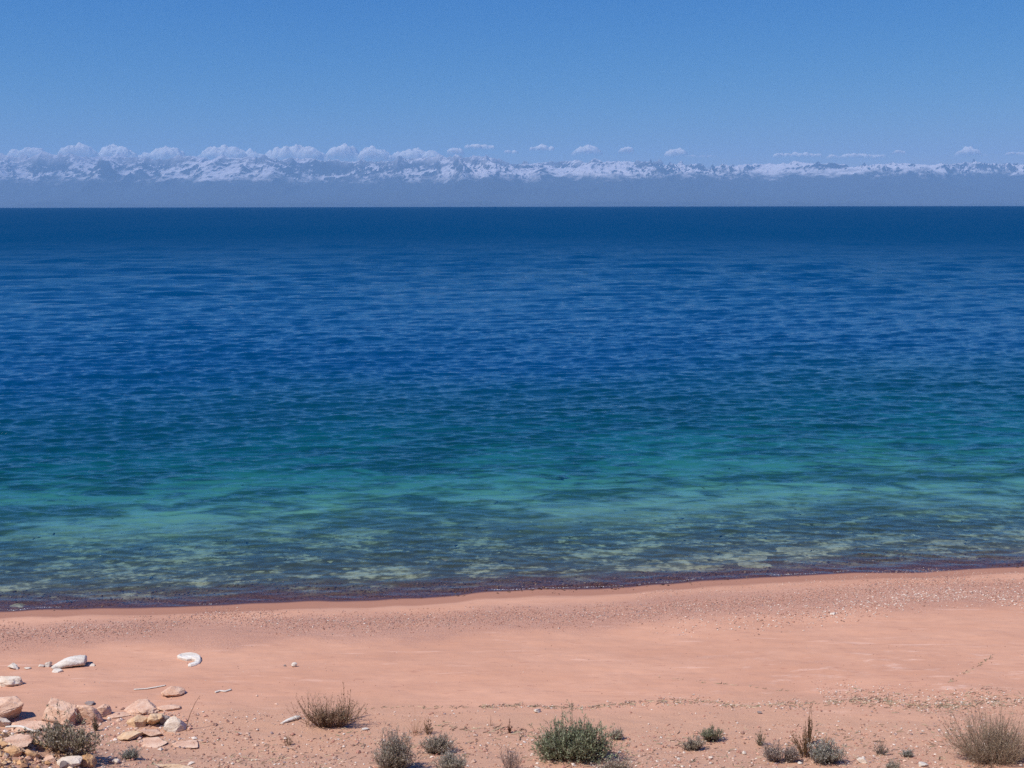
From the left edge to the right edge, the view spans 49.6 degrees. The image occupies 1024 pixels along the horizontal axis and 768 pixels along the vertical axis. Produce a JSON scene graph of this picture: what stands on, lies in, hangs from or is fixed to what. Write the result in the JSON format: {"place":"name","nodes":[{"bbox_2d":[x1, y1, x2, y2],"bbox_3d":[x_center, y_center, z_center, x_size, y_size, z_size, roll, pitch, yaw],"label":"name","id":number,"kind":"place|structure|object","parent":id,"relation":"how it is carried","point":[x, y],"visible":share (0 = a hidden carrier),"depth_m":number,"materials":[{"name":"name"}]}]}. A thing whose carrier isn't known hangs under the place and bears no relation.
{"place":"outdoors","nodes":[
{"label":"outdoors","id":0,"kind":"place"},
{"bbox_2d":[6,147,45,157],"bbox_3d":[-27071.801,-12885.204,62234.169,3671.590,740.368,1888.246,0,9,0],"label":"cloud","id":1,"kind":"structure","parent":0,"point":[29,152],"depth_m":61521.59,"materials":[{"name":"white"}]},
{"bbox_2d":[58,142,98,156],"bbox_3d":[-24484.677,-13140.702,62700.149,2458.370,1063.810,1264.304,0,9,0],"label":"cloud","id":2,"kind":"structure","parent":0,"point":[79,149],"depth_m":62134.37,"materials":[{"name":"white"}]},
{"bbox_2d":[98,144,138,156],"bbox_3d":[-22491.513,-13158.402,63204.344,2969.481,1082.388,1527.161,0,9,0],"label":"cloud","id":3,"kind":"structure","parent":0,"point":[111,150],"depth_m":62718.01,"materials":[{"name":"white"}]},
{"bbox_2d":[138,146,185,158],"bbox_3d":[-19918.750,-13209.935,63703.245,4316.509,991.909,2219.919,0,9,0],"label":"cloud","id":4,"kind":"structure","parent":0,"point":[162,152],"depth_m":63064.85,"materials":[{"name":"white"}]},
{"bbox_2d":[197,144,245,157],"bbox_3d":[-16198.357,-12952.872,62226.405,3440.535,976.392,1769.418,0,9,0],"label":"cloud","id":5,"kind":"structure","parent":0,"point":[215,151],"depth_m":61859.86,"materials":[{"name":"white"}]},
{"bbox_2d":[233,148,262,157],"bbox_3d":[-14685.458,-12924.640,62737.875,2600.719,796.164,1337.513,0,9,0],"label":"cloud","id":6,"kind":"structure","parent":0,"point":[250,152],"depth_m":62254.20,"materials":[{"name":"white"}]},
{"bbox_2d":[265,144,327,159],"bbox_3d":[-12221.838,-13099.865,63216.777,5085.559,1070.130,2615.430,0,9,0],"label":"cloud","id":7,"kind":"structure","parent":0,"point":[297,151],"depth_m":62236.77,"materials":[{"name":"white"}]},
{"bbox_2d":[326,143,358,158],"bbox_3d":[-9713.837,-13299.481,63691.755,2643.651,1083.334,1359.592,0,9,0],"label":"cloud","id":8,"kind":"structure","parent":0,"point":[344,150],"depth_m":63077.34,"materials":[{"name":"white"}]},
{"bbox_2d":[357,146,392,159],"bbox_3d":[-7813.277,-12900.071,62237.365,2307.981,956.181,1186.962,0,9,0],"label":"cloud","id":9,"kind":"structure","parent":0,"point":[372,152],"depth_m":61707.77,"materials":[{"name":"white"}]},
{"bbox_2d":[384,148,438,159],"bbox_3d":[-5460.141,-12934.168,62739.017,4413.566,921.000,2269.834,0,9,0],"label":"cloud","id":10,"kind":"structure","parent":0,"point":[415,153],"depth_m":62215.35,"materials":[{"name":"white"}]},
{"bbox_2d":[447,148,464,154],"bbox_3d":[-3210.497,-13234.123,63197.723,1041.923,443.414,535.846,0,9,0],"label":"cloud","id":11,"kind":"structure","parent":0,"point":[456,150],"depth_m":63067.18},
{"bbox_2d":[465,144,493,147],"bbox_3d":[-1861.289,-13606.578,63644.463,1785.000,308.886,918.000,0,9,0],"label":"cloud","id":12,"kind":"structure","parent":0,"point":[479,146],"depth_m":63486.57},
{"bbox_2d":[0,415,1023,767],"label":"ground","id":13,"kind":"structure","parent":0,"point":[932,645],"depth_m":23.30,"materials":[{"name":"sand"}]},
{"bbox_2d":[0,741,7,747],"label":"rock","id":14,"kind":"object","parent":13,"relation":"on","point":[3,744],"visible":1,"depth_m":14.30,"materials":[{"name":"stone"}]},
{"bbox_2d":[0,717,10,725],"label":"rock","id":15,"kind":"object","parent":13,"relation":"on","point":[4,721],"visible":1,"depth_m":16.47,"materials":[{"name":"beige stone"}]},
{"bbox_2d":[0,676,22,686],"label":"rock","id":16,"kind":"object","parent":13,"relation":"on","point":[6,681],"visible":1,"depth_m":17.96,"materials":[{"name":"beige stone"}]},
{"bbox_2d":[0,696,23,719],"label":"boulder","id":17,"kind":"object","parent":13,"relation":"on","point":[11,707],"visible":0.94,"depth_m":16.66,"materials":[{"name":"beige stone"}]},
{"bbox_2d":[8,663,17,669],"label":"rock","id":18,"kind":"object","parent":13,"relation":"on","point":[13,665],"visible":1,"depth_m":18.73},
{"bbox_2d":[4,745,23,756],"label":"rock","id":19,"kind":"object","parent":13,"relation":"on","point":[14,751],"visible":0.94,"depth_m":14.19,"materials":[{"name":"stone"}]},
{"bbox_2d":[10,603,24,606],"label":"lake stone","id":20,"kind":"object","parent":13,"relation":"on","point":[18,605],"visible":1,"depth_m":22.52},
{"bbox_2d":[4,733,32,747],"bbox_3d":[-6.547,4.674,14.517,0.559,0.112,0.335,0,9,0],"label":"rock","id":21,"kind":"object","parent":13,"relation":"on","point":[20,740],"visible":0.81,"depth_m":14.47,"materials":[{"name":"beige stone"}]},
{"bbox_2d":[12,536,39,540],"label":"lake stone","id":22,"kind":"object","parent":13,"relation":"on","point":[26,538],"visible":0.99,"depth_m":27.99,"materials":[{"name":"stone"}]},
{"bbox_2d":[22,749,40,758],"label":"rock","id":23,"kind":"object","parent":13,"relation":"on","point":[30,753],"visible":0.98,"depth_m":14.26,"materials":[{"name":"stone"}]},
{"bbox_2d":[11,720,54,731],"bbox_3d":[-7.057,5.056,16.319,0.728,0.098,0.364,0,9,0],"label":"rock","id":24,"kind":"object","parent":13,"relation":"on","point":[29,724],"visible":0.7,"depth_m":16.33,"materials":[{"name":"beige stone"}]},
{"bbox_2d":[5,725,37,731],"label":"driftwood branch","id":25,"kind":"object","parent":24,"relation":"on","point":[15,726],"visible":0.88,"depth_m":16.24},
{"bbox_2d":[0,731,79,767],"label":"rubble","id":26,"kind":"object","parent":13,"relation":"on","point":[23,763],"visible":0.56,"depth_m":14.23,"materials":[{"name":"stone"}]},
{"bbox_2d":[45,661,51,666],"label":"rock","id":27,"kind":"object","parent":13,"relation":"on","point":[48,664],"visible":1,"depth_m":18.85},
{"bbox_2d":[43,755,55,761],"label":"rock","id":28,"kind":"object","parent":13,"relation":"on","point":[50,758],"visible":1,"depth_m":14.35,"materials":[{"name":"beige stone"}]},
{"bbox_2d":[52,668,62,672],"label":"rock","id":29,"kind":"object","parent":13,"relation":"on","point":[56,670],"visible":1,"depth_m":18.61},
{"bbox_2d":[42,696,78,726],"bbox_3d":[-6.730,4.926,16.543,0.542,0.442,0.371,1,9,10],"label":"rock","id":30,"kind":"object","parent":13,"relation":"on","point":[62,708],"visible":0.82,"depth_m":16.45,"materials":[{"name":"beige stone"}]},
{"bbox_2d":[18,702,107,755],"bbox_3d":[-5.962,4.528,14.641,1.232,0.829,0.644,0,9,0],"label":"shrub","id":31,"kind":"object","parent":13,"relation":"on","point":[60,741],"visible":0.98,"depth_m":14.63,"materials":[{"name":"green plant"}]},
{"bbox_2d":[59,761,68,767],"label":"rock","id":32,"kind":"object","parent":13,"relation":"on","point":[63,764],"visible":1,"depth_m":14.24,"materials":[{"name":"grey stone"}]},
{"bbox_2d":[51,655,86,668],"bbox_3d":[-7.541,4.724,18.886,0.552,0.167,0.276,-2,9,-12],"label":"driftwood log","id":33,"kind":"object","parent":13,"relation":"on","point":[77,660],"visible":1,"depth_m":18.81,"materials":[{"name":"wood"}]},
{"bbox_2d":[57,756,82,766],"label":"rock","id":34,"kind":"object","parent":13,"relation":"on","point":[73,761],"visible":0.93,"depth_m":14.33,"materials":[{"name":"beige stone"}]},
{"bbox_2d":[79,753,96,767],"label":"rock","id":35,"kind":"object","parent":13,"relation":"on","point":[89,760],"visible":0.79,"depth_m":14.47,"materials":[{"name":"stone"}]},
{"bbox_2d":[76,705,102,723],"bbox_3d":[-6.336,4.970,16.600,0.438,0.376,0.164,2,9,10],"label":"rock","id":36,"kind":"object","parent":13,"relation":"on","point":[86,712],"visible":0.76,"depth_m":16.54,"materials":[{"name":"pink stone"}]},
{"bbox_2d":[85,701,94,704],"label":"rock","id":37,"kind":"object","parent":13,"relation":"on","point":[89,702],"visible":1,"depth_m":17.23,"materials":[{"name":"grey stone"}]},
{"bbox_2d":[91,713,99,730],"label":"dry plant","id":38,"kind":"object","parent":13,"relation":"on","point":[94,725],"visible":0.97,"depth_m":16.24,"materials":[{"name":"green plant"}]},
{"bbox_2d":[97,704,111,716],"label":"rock","id":39,"kind":"object","parent":13,"relation":"on","point":[104,710],"visible":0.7,"depth_m":16.80,"materials":[{"name":"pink stone"}]},
{"bbox_2d":[111,758,119,763],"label":"rock","id":40,"kind":"object","parent":13,"relation":"on","point":[115,761],"visible":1,"depth_m":14.77,"materials":[{"name":"beige stone"}]},
{"bbox_2d":[106,712,131,718],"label":"rock","id":41,"kind":"object","parent":13,"relation":"on","point":[112,715],"visible":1,"depth_m":16.83,"materials":[{"name":"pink stone"}]},
{"bbox_2d":[118,745,142,759],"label":"shrub","id":42,"kind":"object","parent":13,"relation":"on","point":[129,754],"visible":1,"depth_m":15.03,"materials":[{"name":"green plant"}]},
{"bbox_2d":[117,730,143,739],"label":"rock","id":43,"kind":"object","parent":13,"relation":"on","point":[130,735],"visible":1,"depth_m":15.97,"materials":[{"name":"beige stone"}]},
{"bbox_2d":[126,715,147,727],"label":"rock","id":44,"kind":"object","parent":13,"relation":"on","point":[138,721],"visible":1,"depth_m":16.40,"materials":[{"name":"beige stone"}]},
{"bbox_2d":[0,691,278,746],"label":"rock chips","id":45,"kind":"object","parent":13,"relation":"on","point":[139,737],"visible":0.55,"depth_m":16.34,"materials":[{"name":"stone"}]},
{"bbox_2d":[124,699,160,715],"bbox_3d":[-5.671,4.976,17.059,0.604,0.122,0.483,0,9,0],"label":"rock","id":46,"kind":"object","parent":13,"relation":"on","point":[142,707],"visible":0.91,"depth_m":16.96,"materials":[{"name":"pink stone"}]},
{"bbox_2d":[136,729,162,736],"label":"rock","id":47,"kind":"object","parent":13,"relation":"on","point":[152,732],"visible":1,"depth_m":16.06,"materials":[{"name":"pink stone"}]},
{"bbox_2d":[134,685,165,689],"bbox_3d":[-5.827,4.886,17.845,0.486,0.028,0.041,-3,10,-17],"label":"driftwood stick","id":48,"kind":"object","parent":13,"relation":"on","point":[149,688],"visible":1,"depth_m":17.83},
{"bbox_2d":[140,737,167,747],"bbox_3d":[-5.141,5.119,15.836,0.464,0.030,0.322,3,10,20],"label":"rock","id":49,"kind":"object","parent":13,"relation":"on","point":[152,742],"visible":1,"depth_m":15.81,"materials":[{"name":"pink stone"}]},
{"bbox_2d":[146,713,164,724],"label":"rock","id":50,"kind":"object","parent":13,"relation":"on","point":[153,718],"visible":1,"depth_m":16.39,"materials":[{"name":"beige stone"}]},
{"bbox_2d":[160,715,169,724],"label":"rock","id":51,"kind":"object","parent":13,"relation":"on","point":[163,720],"visible":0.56,"depth_m":16.43,"materials":[{"name":"grey stone"}]},
{"bbox_2d":[156,704,180,710],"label":"rock","id":52,"kind":"object","parent":13,"relation":"on","point":[169,707],"visible":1,"depth_m":17.00,"materials":[{"name":"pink stone"}]},
{"bbox_2d":[161,686,184,696],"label":"rock","id":53,"kind":"object","parent":13,"relation":"on","point":[170,691],"visible":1,"depth_m":17.50,"materials":[{"name":"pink stone"}]},
{"bbox_2d":[154,764,193,767],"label":"rock","id":54,"kind":"object","parent":13,"relation":"on","point":[174,765],"visible":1,"depth_m":14.86,"materials":[{"name":"beige stone"}]},
{"bbox_2d":[163,716,186,732],"bbox_3d":[-4.942,4.998,16.290,0.314,0.279,0.220,0,9,0],"label":"rock","id":55,"kind":"object","parent":13,"relation":"on","point":[174,724],"visible":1,"depth_m":16.22,"materials":[{"name":"beige stone"}]},
{"bbox_2d":[172,740,198,747],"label":"rock","id":56,"kind":"object","parent":13,"relation":"on","point":[190,744],"visible":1,"depth_m":15.78,"materials":[{"name":"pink stone"}]},
{"bbox_2d":[177,652,200,666],"bbox_3d":[-5.524,4.745,19.120,0.327,0.078,0.619,-7,11,-36],"label":"driftwood","id":57,"kind":"object","parent":13,"relation":"on","point":[194,657],"visible":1,"depth_m":19.13,"materials":[{"name":"wood"}]},
{"bbox_2d":[215,689,231,692],"bbox_3d":[-4.601,4.893,17.676,0.271,0.030,0.078,-4,10,-21],"label":"driftwood stick","id":58,"kind":"object","parent":13,"relation":"on","point":[223,690],"visible":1,"depth_m":17.67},
{"bbox_2d":[281,734,294,744],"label":"grass tuft","id":59,"kind":"object","parent":13,"relation":"on","point":[289,742],"visible":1,"depth_m":15.77,"materials":[{"name":"brown plant"}]},
{"bbox_2d":[280,715,300,723],"bbox_3d":[-3.311,5.013,16.573,0.335,0.052,0.100,-8,12,-42],"label":"driftwood stick","id":60,"kind":"object","parent":13,"relation":"on","point":[293,718],"visible":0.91,"depth_m":16.56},
{"bbox_2d":[302,694,318,724],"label":"dry plant","id":61,"kind":"object","parent":13,"relation":"on","point":[308,709],"visible":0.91,"depth_m":16.39,"materials":[{"name":"brown plant"}]},
{"bbox_2d":[286,691,367,727],"bbox_3d":[-2.711,4.774,16.369,1.218,0.592,0.550,0,9,0],"label":"shrub","id":62,"kind":"object","parent":13,"relation":"on","point":[332,715],"visible":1,"depth_m":16.31,"materials":[{"name":"brown plant"}]},
{"bbox_2d":[337,686,354,718],"bbox_3d":[-2.489,4.730,16.530,0.276,0.628,0.230,3,10,16],"label":"dry plant","id":63,"kind":"object","parent":13,"relation":"on","point":[347,703],"visible":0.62,"depth_m":16.53,"materials":[{"name":"brown plant"}]},
{"bbox_2d":[371,723,421,767],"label":"shrub","id":64,"kind":"object","parent":13,"relation":"on","point":[391,756],"visible":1,"depth_m":14.58,"materials":[{"name":"grey plant"}]},
{"bbox_2d":[405,707,423,734],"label":"grass tuft","id":65,"kind":"object","parent":13,"relation":"on","point":[415,725],"visible":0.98,"depth_m":16.09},
{"bbox_2d":[423,719,432,733],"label":"dry plant","id":66,"kind":"object","parent":13,"relation":"on","point":[426,728],"visible":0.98,"depth_m":16.08,"materials":[{"name":"brown plant"}]},
{"bbox_2d":[419,732,458,754],"bbox_3d":[-1.034,4.991,15.418,0.584,0.390,0.419,0,9,0],"label":"shrub","id":67,"kind":"object","parent":13,"relation":"on","point":[436,745],"visible":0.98,"depth_m":15.41,"materials":[{"name":"green plant"}]},
{"bbox_2d":[432,746,467,767],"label":"shrub","id":68,"kind":"object","parent":13,"relation":"on","point":[450,760],"visible":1,"depth_m":14.54,"materials":[{"name":"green plant"}]},
{"bbox_2d":[470,499,497,503],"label":"lake stone","id":69,"kind":"object","parent":13,"relation":"on","point":[487,501],"visible":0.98,"depth_m":31.75,"materials":[{"name":"stone"}]},
{"bbox_2d":[507,719,511,732],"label":"dry plant","id":70,"kind":"object","parent":13,"relation":"on","point":[509,728],"visible":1,"depth_m":16.11,"materials":[{"name":"brown plant"}]},
{"bbox_2d":[498,745,522,767],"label":"shrub","id":71,"kind":"object","parent":13,"relation":"on","point":[513,761],"visible":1,"depth_m":14.58,"materials":[{"name":"brown plant"}]},
{"bbox_2d":[0,567,1023,767],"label":"pebbles","id":72,"kind":"object","parent":13,"relation":"on","point":[519,617],"visible":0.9,"depth_m":20.72,"materials":[{"name":"gravel"}]},
{"bbox_2d":[0,460,1023,610],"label":"lake bed stones","id":73,"kind":"object","parent":13,"relation":"on","point":[426,562],"visible":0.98,"depth_m":24.11,"materials":[{"name":"stone"}]},
{"bbox_2d":[6,654,1023,767],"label":"twig litter","id":74,"kind":"object","parent":13,"relation":"on","point":[835,702],"visible":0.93,"depth_m":16.31,"materials":[{"name":"wood"}]},
{"bbox_2d":[539,474,570,479],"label":"lake stone","id":75,"kind":"object","parent":13,"relation":"on","point":[557,477],"visible":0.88,"depth_m":35.37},
{"bbox_2d":[528,699,631,764],"bbox_3d":[0.917,4.745,15.055,1.437,0.796,0.918,0,9,0],"label":"sagebrush","id":76,"kind":"object","parent":13,"relation":"on","point":[573,743],"visible":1,"depth_m":14.95,"materials":[{"name":"green plant"}]},
{"bbox_2d":[589,496,627,501],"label":"lake stone","id":77,"kind":"object","parent":13,"relation":"on","point":[614,499],"visible":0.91,"depth_m":31.97,"materials":[{"name":"stone"}]},
{"bbox_2d":[593,755,634,767],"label":"shrub","id":78,"kind":"object","parent":13,"relation":"on","point":[620,765],"visible":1,"depth_m":14.30,"materials":[{"name":"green plant"}]},
{"bbox_2d":[608,727,623,739],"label":"shrub","id":79,"kind":"object","parent":13,"relation":"on","point":[617,732],"visible":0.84,"depth_m":15.87,"materials":[{"name":"green plant"}]},
{"bbox_2d":[680,734,705,750],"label":"shrub","id":80,"kind":"object","parent":13,"relation":"on","point":[695,745],"visible":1,"depth_m":15.47,"materials":[{"name":"green plant"}]},
{"bbox_2d":[698,724,724,742],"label":"shrub","id":81,"kind":"object","parent":13,"relation":"on","point":[708,735],"visible":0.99,"depth_m":15.75,"materials":[{"name":"green plant"}]},
{"bbox_2d":[739,556,767,560],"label":"lake stone","id":82,"kind":"object","parent":13,"relation":"on","point":[758,558],"visible":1,"depth_m":25.71,"materials":[{"name":"stone"}]},
{"bbox_2d":[486,679,1023,717],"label":"drift gravel","id":83,"kind":"structure","parent":13,"relation":"on","point":[977,700],"depth_m":17.13,"materials":[{"name":"gravel"}]},
{"bbox_2d":[738,561,771,567],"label":"lake stone","id":84,"kind":"object","parent":13,"relation":"on","point":[747,564],"visible":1,"depth_m":25.16,"materials":[{"name":"stone"}]},
{"bbox_2d":[755,728,765,745],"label":"grass tuft","id":85,"kind":"object","parent":13,"relation":"on","point":[760,742],"visible":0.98,"depth_m":15.61,"materials":[{"name":"green plant"}]},
{"bbox_2d":[761,739,800,762],"bbox_3d":[3.614,4.932,14.938,0.554,0.391,0.332,0,9,0],"label":"shrub","id":86,"kind":"object","parent":13,"relation":"on","point":[790,755],"visible":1,"depth_m":14.92,"materials":[{"name":"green plant"}]},
{"bbox_2d":[775,546,814,552],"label":"lake stone","id":87,"kind":"object","parent":13,"relation":"on","point":[793,549],"visible":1,"depth_m":26.44,"materials":[{"name":"stone"}]},
{"bbox_2d":[787,716,826,758],"bbox_3d":[4.039,4.813,15.176,0.553,0.602,0.475,0,9,0],"label":"dry plant","id":88,"kind":"object","parent":13,"relation":"on","point":[805,751],"visible":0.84,"depth_m":15.17,"materials":[{"name":"brown plant"}]},
{"bbox_2d":[808,703,812,740],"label":"dry plant","id":89,"kind":"object","parent":13,"relation":"on","point":[809,724],"visible":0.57,"depth_m":15.61,"materials":[{"name":"brown plant"}]},
{"bbox_2d":[806,734,848,763],"bbox_3d":[4.217,4.881,14.842,0.554,0.489,0.388,0,9,0],"label":"shrub","id":90,"kind":"object","parent":13,"relation":"on","point":[825,754],"visible":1,"depth_m":14.82,"materials":[{"name":"green plant"}]},
{"bbox_2d":[836,487,869,492],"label":"lake stone","id":91,"kind":"object","parent":13,"relation":"on","point":[864,490],"visible":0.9,"depth_m":33.02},
{"bbox_2d":[857,757,867,762],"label":"rock","id":92,"kind":"object","parent":13,"relation":"on","point":[861,759],"visible":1,"depth_m":14.87,"materials":[{"name":"beige stone"}]},
{"bbox_2d":[873,738,889,754],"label":"grass tuft","id":93,"kind":"object","parent":13,"relation":"on","point":[881,751],"visible":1,"depth_m":15.18,"materials":[{"name":"green plant"}]},
{"bbox_2d":[886,758,901,767],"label":"shrub","id":94,"kind":"object","parent":13,"relation":"on","point":[889,764],"visible":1,"depth_m":14.49,"materials":[{"name":"green plant"}]},
{"bbox_2d":[899,748,914,756],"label":"shrub","id":95,"kind":"object","parent":13,"relation":"on","point":[907,753],"visible":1,"depth_m":15.05,"materials":[{"name":"green plant"}]},
{"bbox_2d":[918,762,927,766],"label":"rock","id":96,"kind":"object","parent":13,"relation":"on","point":[922,764],"visible":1,"depth_m":14.68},
{"bbox_2d":[920,539,968,545],"bbox_3d":[10.684,3.874,27.062,1.582,0.055,0.730,0,9,0],"label":"lake stone","id":97,"kind":"object","parent":13,"relation":"on","point":[949,542],"visible":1,"depth_m":27.00,"materials":[{"name":"stone"}]},
{"bbox_2d":[938,698,1023,767],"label":"shrub","id":98,"kind":"object","parent":13,"relation":"on","point":[1000,751],"visible":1,"depth_m":14.75,"materials":[{"name":"beige plant"}]},
{"bbox_2d":[0,206,1023,599],"bbox_3d":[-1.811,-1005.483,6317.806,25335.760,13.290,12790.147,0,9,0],"label":"water","id":99,"kind":"structure","parent":0,"point":[148,332],"depth_m":74.69,"materials":[{"name":"liquid"}]},
{"bbox_2d":[5,570,848,610],"bbox_3d":[1.012,4.291,23.566,26.196,0.012,0.370,-1,9,-7],"label":"foam","id":100,"kind":"object","parent":99,"relation":"on","point":[490,589],"visible":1,"depth_m":23.48,"materials":[{"name":"liquid"}]},
{"bbox_2d":[0,151,1023,207],"bbox_3d":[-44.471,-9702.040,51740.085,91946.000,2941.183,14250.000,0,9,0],"label":"mountains","id":101,"kind":"structure","parent":0,"point":[41,179],"depth_m":51122.15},
{"bbox_2d":[0,0,1023,168],"label":"sky","id":102,"kind":"structure","parent":0,"point":[727,82],"materials":[{"name":"blue"}]},
{"bbox_2d":[529,144,553,149],"bbox_3d":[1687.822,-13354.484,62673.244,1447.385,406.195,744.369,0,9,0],"label":"cloud","id":103,"kind":"structure","parent":0,"point":[542,147],"depth_m":62431.84,"materials":[{"name":"white"}]},
{"bbox_2d":[573,145,600,152],"bbox_3d":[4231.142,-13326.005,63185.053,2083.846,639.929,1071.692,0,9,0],"label":"cloud","id":104,"kind":"structure","parent":0,"point":[588,149],"depth_m":62956.41,"materials":[{"name":"white"}]},
{"bbox_2d":[619,147,633,152],"bbox_3d":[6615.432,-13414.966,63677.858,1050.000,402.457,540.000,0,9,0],"label":"cloud","id":105,"kind":"structure","parent":0,"point":[627,149],"depth_m":63430.17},
{"bbox_2d":[664,148,692,155],"bbox_3d":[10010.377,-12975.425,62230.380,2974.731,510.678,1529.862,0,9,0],"label":"cloud","id":106,"kind":"structure","parent":0,"point":[675,151],"depth_m":61696.48,"materials":[{"name":"white"}]},
{"bbox_2d":[773,152,821,156],"bbox_3d":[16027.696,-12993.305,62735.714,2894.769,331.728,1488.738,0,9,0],"label":"cloud","id":107,"kind":"structure","parent":0,"point":[794,154],"depth_m":62485.70,"materials":[{"name":"white"}]},
{"bbox_2d":[828,153,885,157],"bbox_3d":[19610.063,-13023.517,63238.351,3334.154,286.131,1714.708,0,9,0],"label":"cloud","id":108,"kind":"structure","parent":0,"point":[854,154],"depth_m":63030.33,"materials":[{"name":"white"}]},
{"bbox_2d":[955,146,980,154],"bbox_3d":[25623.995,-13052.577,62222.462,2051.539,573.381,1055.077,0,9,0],"label":"cloud","id":109,"kind":"structure","parent":0,"point":[968,150],"depth_m":61933.07,"materials":[{"name":"white"}]},
{"bbox_2d":[1006,152,1023,154],"bbox_3d":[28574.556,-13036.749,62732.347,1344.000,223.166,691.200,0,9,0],"label":"cloud","id":110,"kind":"structure","parent":0,"point":[1017,153],"depth_m":62794.61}
]}

